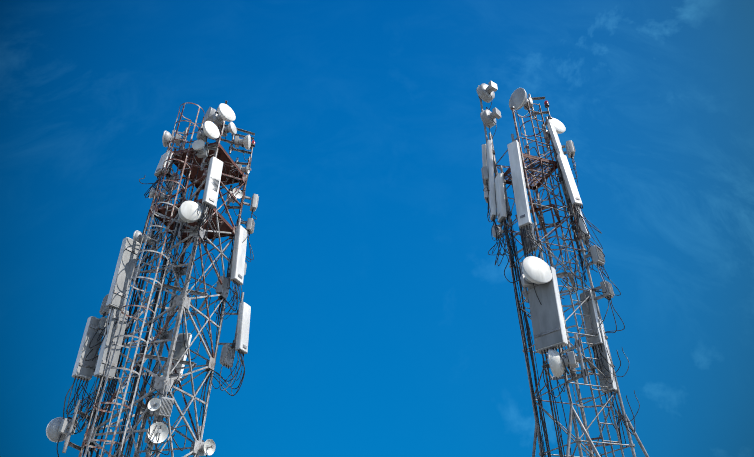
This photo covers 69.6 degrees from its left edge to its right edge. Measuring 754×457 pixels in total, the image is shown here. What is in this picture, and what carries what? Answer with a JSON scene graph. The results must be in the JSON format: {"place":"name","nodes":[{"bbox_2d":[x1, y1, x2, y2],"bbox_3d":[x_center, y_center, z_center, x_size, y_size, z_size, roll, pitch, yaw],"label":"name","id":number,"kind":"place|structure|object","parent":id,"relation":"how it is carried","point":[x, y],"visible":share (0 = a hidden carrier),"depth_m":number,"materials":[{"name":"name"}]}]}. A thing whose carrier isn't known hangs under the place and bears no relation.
{"place":"outdoors","nodes":[
{"label":"outdoors","id":0,"kind":"place"},
{"bbox_2d":[0,0,753,456],"label":"sky","id":1,"kind":"structure","parent":0,"point":[383,321],"materials":[{"name":"blue"}]},
{"label":"ground","id":2,"kind":"structure","parent":0,"visible":0},
{"bbox_2d":[78,121,249,456],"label":"lattice tower","id":3,"kind":"structure","parent":2,"relation":"on","point":[182,300],"depth_m":11.75,"materials":[{"name":"grey metal"}]},
{"bbox_2d":[46,400,88,452],"bbox_3d":[-5.601,3.597,9.748,0.584,0.900,0.539,1,-34,-2],"label":"dish antenna","id":4,"kind":"object","parent":3,"relation":"attached to","point":[57,427],"visible":0.98,"depth_m":9.63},
{"bbox_2d":[72,316,102,381],"bbox_3d":[-5.505,2.393,10.612,0.292,1.284,0.571,-23,-40,30],"label":"panel antenna","id":5,"kind":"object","parent":3,"relation":"attached to","point":[83,370],"depth_m":10.42,"materials":[{"name":"white plastic"}]},
{"bbox_2d":[98,317,106,334],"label":"radio unit","id":6,"kind":"object","parent":3,"relation":"attached to","point":[102,323],"visible":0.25,"depth_m":10.85,"materials":[{"name":"grey metal"}]},
{"bbox_2d":[94,308,128,381],"bbox_3d":[-5.234,2.284,10.569,0.367,1.483,0.662,28,-43,-35],"label":"panel antenna","id":7,"kind":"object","parent":3,"relation":"attached to","point":[106,344],"depth_m":10.35,"materials":[{"name":"white plastic"}]},
{"bbox_2d":[106,237,139,310],"bbox_3d":[-5.232,1.033,11.376,0.398,1.702,0.713,-6,-34,9],"label":"panel antenna","id":8,"kind":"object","parent":3,"relation":"attached to","point":[129,250],"depth_m":11.17,"materials":[{"name":"white plastic"}]},
{"bbox_2d":[79,102,204,456],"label":"caged ladder","id":9,"kind":"object","parent":3,"relation":"attached to","point":[131,370],"visible":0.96,"depth_m":10.84,"materials":[{"name":"grey metal"}]},
{"bbox_2d":[133,221,161,255],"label":"dish antenna","id":10,"kind":"object","parent":3,"relation":"attached to","point":[137,235],"visible":0.65,"depth_m":12.23,"materials":[{"name":"white metal"}]},
{"bbox_2d":[144,416,168,456],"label":"dish antenna","id":11,"kind":"object","parent":3,"relation":"attached to","point":[163,431],"visible":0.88,"depth_m":9.36,"materials":[{"name":"white plastic"}]},
{"bbox_2d":[57,120,256,456],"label":"cables","id":12,"kind":"object","parent":3,"relation":"attached to","point":[112,385],"visible":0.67,"depth_m":11.28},
{"bbox_2d":[99,294,109,316],"bbox_3d":[-5.508,1.633,11.263,0.369,0.445,0.219,25,-42,-33],"label":"radio unit","id":13,"kind":"object","parent":12,"relation":"on","point":[104,309],"visible":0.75,"depth_m":11.11,"materials":[{"name":"grey metal"}]},
{"bbox_2d":[149,185,171,206],"bbox_3d":[-5.247,-0.800,13.124,0.494,0.900,0.268,17,-37,-23],"label":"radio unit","id":14,"kind":"object","parent":12,"relation":"attached to","point":[152,194],"visible":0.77,"depth_m":13.05,"materials":[{"name":"grey metal"}]},
{"bbox_2d":[156,397,173,419],"bbox_3d":[-3.813,3.226,9.645,0.229,0.363,0.369,25,-41,-32],"label":"radio unit","id":15,"kind":"object","parent":12,"relation":"on","point":[164,410],"visible":1,"depth_m":9.54,"materials":[{"name":"grey metal"}]},
{"bbox_2d":[240,218,254,234],"bbox_3d":[-3.317,-0.044,13.758,0.370,0.390,0.224,1,-34,-2],"label":"radio unit","id":16,"kind":"object","parent":12,"relation":"on","point":[250,223],"visible":0.88,"depth_m":13.71,"materials":[{"name":"grey metal"}]},
{"bbox_2d":[243,194,258,211],"bbox_3d":[-3.336,-0.683,14.281,0.369,0.470,0.223,15,-37,-21],"label":"radio unit","id":17,"kind":"object","parent":12,"relation":"on","point":[254,202],"visible":0.88,"depth_m":14.24,"materials":[{"name":"white metal"}]},
{"bbox_2d":[148,385,168,421],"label":"dish antenna","id":18,"kind":"object","parent":3,"relation":"attached to","point":[154,404],"visible":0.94,"depth_m":9.45,"materials":[{"name":"white plastic"}]},
{"bbox_2d":[154,149,179,191],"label":"panel antenna","id":19,"kind":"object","parent":3,"relation":"attached to","point":[168,176],"depth_m":13.52,"materials":[{"name":"white plastic"}]},
{"bbox_2d":[158,333,191,384],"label":"panel antenna","id":20,"kind":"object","parent":3,"relation":"attached to","point":[179,352],"depth_m":12.70,"materials":[{"name":"white plastic"}]},
{"bbox_2d":[162,127,187,149],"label":"dish antenna","id":21,"kind":"object","parent":3,"relation":"attached to","point":[166,137],"visible":0.75,"depth_m":14.06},
{"bbox_2d":[177,201,201,237],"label":"dish antenna","id":22,"kind":"object","parent":3,"relation":"attached to","point":[187,211],"visible":0.98,"depth_m":11.79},
{"bbox_2d":[192,140,216,170],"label":"dish antenna","id":23,"kind":"object","parent":3,"relation":"attached to","point":[198,145],"visible":1,"depth_m":13.10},
{"bbox_2d":[193,426,215,455],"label":"dish antenna","id":24,"kind":"object","parent":3,"relation":"attached to","point":[208,446],"visible":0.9,"depth_m":10.80,"materials":[{"name":"white plastic"}]},
{"bbox_2d":[194,121,219,151],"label":"dish antenna","id":25,"kind":"object","parent":3,"relation":"attached to","point":[209,129],"visible":0.92,"depth_m":13.14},
{"bbox_2d":[195,151,222,223],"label":"panel antenna","id":26,"kind":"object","parent":3,"relation":"attached to","point":[210,195],"depth_m":12.28,"materials":[{"name":"white plastic"}]},
{"bbox_2d":[210,177,218,191],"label":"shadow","id":27,"kind":"object","parent":26,"relation":"on","point":[216,181],"visible":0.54,"depth_m":12.38},
{"bbox_2d":[203,100,226,135],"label":"dish antenna","id":28,"kind":"object","parent":3,"relation":"attached to","point":[209,114],"visible":0.54,"depth_m":14.20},
{"bbox_2d":[213,103,235,129],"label":"dish antenna","id":29,"kind":"object","parent":3,"relation":"attached to","point":[223,112],"visible":0.92,"depth_m":13.60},
{"bbox_2d":[215,218,247,296],"bbox_3d":[-3.437,0.646,13.123,0.539,2.170,0.330,-12,-36,18],"label":"panel antenna","id":30,"kind":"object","parent":3,"relation":"attached to","point":[235,274],"depth_m":12.86,"materials":[{"name":"white plastic"}]},
{"bbox_2d":[225,185,242,213],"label":"dish antenna","id":31,"kind":"object","parent":3,"relation":"attached to","point":[238,194],"visible":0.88,"depth_m":14.08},
{"bbox_2d":[219,292,250,368],"bbox_3d":[-3.176,2.252,12.235,0.628,1.790,0.300,-12,-36,18],"label":"panel antenna","id":32,"kind":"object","parent":3,"relation":"attached to","point":[239,344],"depth_m":11.97,"materials":[{"name":"white plastic"}]},
{"bbox_2d":[215,122,254,149],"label":"dish antenna","id":33,"kind":"object","parent":3,"relation":"attached to","point":[230,127],"visible":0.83,"depth_m":14.96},
{"bbox_2d":[231,157,250,183],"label":"dish antenna","id":34,"kind":"object","parent":3,"relation":"attached to","point":[241,168],"visible":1,"depth_m":14.66,"materials":[{"name":"white metal"}]},
{"bbox_2d":[229,134,253,153],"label":"dish antenna","id":35,"kind":"object","parent":3,"relation":"attached to","point":[246,141],"visible":0.94,"depth_m":15.06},
{"bbox_2d":[250,140,254,157],"bbox_3d":[-3.502,-2.223,15.224,0.120,0.650,0.120,1,-34,-2],"label":"warning light","id":36,"kind":"object","parent":3,"relation":"attached to","point":[253,143],"visible":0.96,"depth_m":15.27,"materials":[{"name":"plastic"}]},
{"bbox_2d":[478,85,648,456],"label":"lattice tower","id":37,"kind":"structure","parent":2,"relation":"on","point":[573,415],"depth_m":11.17,"materials":[{"name":"grey metal"}]},
{"bbox_2d":[482,138,488,202],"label":"panel antenna","id":38,"kind":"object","parent":37,"relation":"attached to","point":[484,162],"depth_m":14.26,"materials":[{"name":"white plastic"}]},
{"bbox_2d":[476,81,497,102],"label":"dish antenna","id":39,"kind":"object","parent":37,"relation":"attached to","point":[483,90],"visible":0.98,"depth_m":15.23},
{"bbox_2d":[481,166,494,184],"bbox_3d":[2.868,-1.338,13.805,0.369,0.443,0.257,-7,-35,10],"label":"remote radio unit","id":40,"kind":"object","parent":37,"relation":"attached to","point":[485,175],"visible":0.81,"depth_m":13.74,"materials":[{"name":"grey metal"}]},
{"bbox_2d":[480,107,500,127],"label":"dish antenna","id":41,"kind":"object","parent":37,"relation":"attached to","point":[487,116],"visible":0.98,"depth_m":14.70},
{"bbox_2d":[486,133,496,221],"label":"panel antenna","id":42,"kind":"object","parent":37,"relation":"attached to","point":[490,151],"depth_m":13.55,"materials":[{"name":"white plastic"}]},
{"bbox_2d":[492,223,504,238],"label":"remote radio unit","id":43,"kind":"object","parent":37,"relation":"attached to","point":[497,231],"visible":0.54,"depth_m":13.04,"materials":[{"name":"grey metal"}]},
{"bbox_2d":[495,165,511,225],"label":"panel antenna","id":44,"kind":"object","parent":37,"relation":"attached to","point":[503,213],"depth_m":12.83,"materials":[{"name":"white plastic"}]},
{"bbox_2d":[507,134,532,235],"bbox_3d":[3.212,-1.123,12.303,0.264,2.940,0.343,-25,-41,32],"label":"panel antenna","id":45,"kind":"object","parent":37,"relation":"attached to","point":[523,210],"depth_m":12.09,"materials":[{"name":"white plastic"}]},
{"bbox_2d":[509,222,537,255],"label":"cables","id":46,"kind":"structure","parent":37,"relation":"attached to","point":[528,241],"depth_m":12.11,"materials":[{"name":"black rubber"}]},
{"bbox_2d":[509,88,548,118],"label":"dish antenna","id":47,"kind":"object","parent":37,"relation":"attached to","point":[518,99],"visible":0.94,"depth_m":14.04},
{"bbox_2d":[519,256,551,302],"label":"dish antenna","id":48,"kind":"object","parent":37,"relation":"attached to","point":[534,269],"visible":0.98,"depth_m":10.52,"materials":[{"name":"white plastic"}]},
{"bbox_2d":[527,266,567,354],"bbox_3d":[3.262,1.577,10.400,0.359,1.684,0.600,27,-42,-34],"label":"panel antenna","id":49,"kind":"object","parent":37,"relation":"attached to","point":[548,325],"depth_m":10.20,"materials":[{"name":"white plastic"}]},
{"bbox_2d":[544,100,550,116],"bbox_3d":[4.449,-3.088,14.109,0.120,0.650,0.120,1,-34,-2],"label":"warning light","id":50,"kind":"object","parent":37,"relation":"attached to","point":[546,103],"visible":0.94,"depth_m":14.15,"materials":[{"name":"red"}]},
{"bbox_2d":[541,116,565,150],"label":"dish antenna","id":51,"kind":"object","parent":37,"relation":"attached to","point":[560,127],"visible":0.65,"depth_m":13.86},
{"bbox_2d":[545,117,565,194],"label":"panel antenna","id":52,"kind":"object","parent":37,"relation":"attached to","point":[554,138],"depth_m":13.28,"materials":[{"name":"white plastic"}]},
{"bbox_2d":[483,93,639,456],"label":"cables","id":53,"kind":"object","parent":37,"relation":"attached to","point":[512,242],"visible":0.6,"depth_m":11.19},
{"bbox_2d":[548,334,587,383],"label":"dish antenna","id":54,"kind":"object","parent":37,"relation":"attached to","point":[556,363],"visible":0.92,"depth_m":9.59,"materials":[{"name":"white plastic"}]},
{"bbox_2d":[562,140,575,157],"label":"tower radio unit","id":55,"kind":"object","parent":37,"relation":"attached to","point":[570,149],"visible":0.81,"depth_m":13.21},
{"bbox_2d":[556,149,582,214],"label":"panel antenna","id":56,"kind":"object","parent":37,"relation":"attached to","point":[573,195],"depth_m":12.38,"materials":[{"name":"white plastic"}]},
{"bbox_2d":[516,102,623,456],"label":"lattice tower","id":57,"kind":"structure","parent":37,"relation":"attached to","point":[584,328],"depth_m":11.20,"materials":[{"name":"grey metal"}]},
{"bbox_2d":[564,195,587,245],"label":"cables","id":58,"kind":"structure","parent":37,"relation":"attached to","point":[583,240],"depth_m":12.25,"materials":[{"name":"black rubber"}]},
{"bbox_2d":[565,194,590,244],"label":"panel antenna","id":59,"kind":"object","parent":37,"relation":"attached to","point":[581,225],"depth_m":12.05,"materials":[{"name":"white plastic"}]},
{"bbox_2d":[580,290,602,349],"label":"panel antenna","id":60,"kind":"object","parent":37,"relation":"attached to","point":[594,317],"depth_m":10.80,"materials":[{"name":"white plastic"}]},
{"bbox_2d":[585,245,604,266],"bbox_3d":[4.555,0.634,11.417,0.232,0.434,0.369,22,-40,-29],"label":"tower radio unit","id":61,"kind":"object","parent":37,"relation":"attached to","point":[597,255],"visible":0.96,"depth_m":11.30,"materials":[{"name":"grey metal"}]},
{"bbox_2d":[593,280,614,299],"bbox_3d":[4.569,1.298,10.983,0.195,0.367,0.369,26,-42,-33],"label":"tower radio unit","id":62,"kind":"object","parent":37,"relation":"attached to","point":[609,292],"visible":0.85,"depth_m":10.89,"materials":[{"name":"grey metal"}]},
{"bbox_2d":[593,319,616,394],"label":"panel antenna","id":63,"kind":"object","parent":37,"relation":"attached to","point":[609,376],"depth_m":10.23,"materials":[{"name":"white plastic"}]}
]}

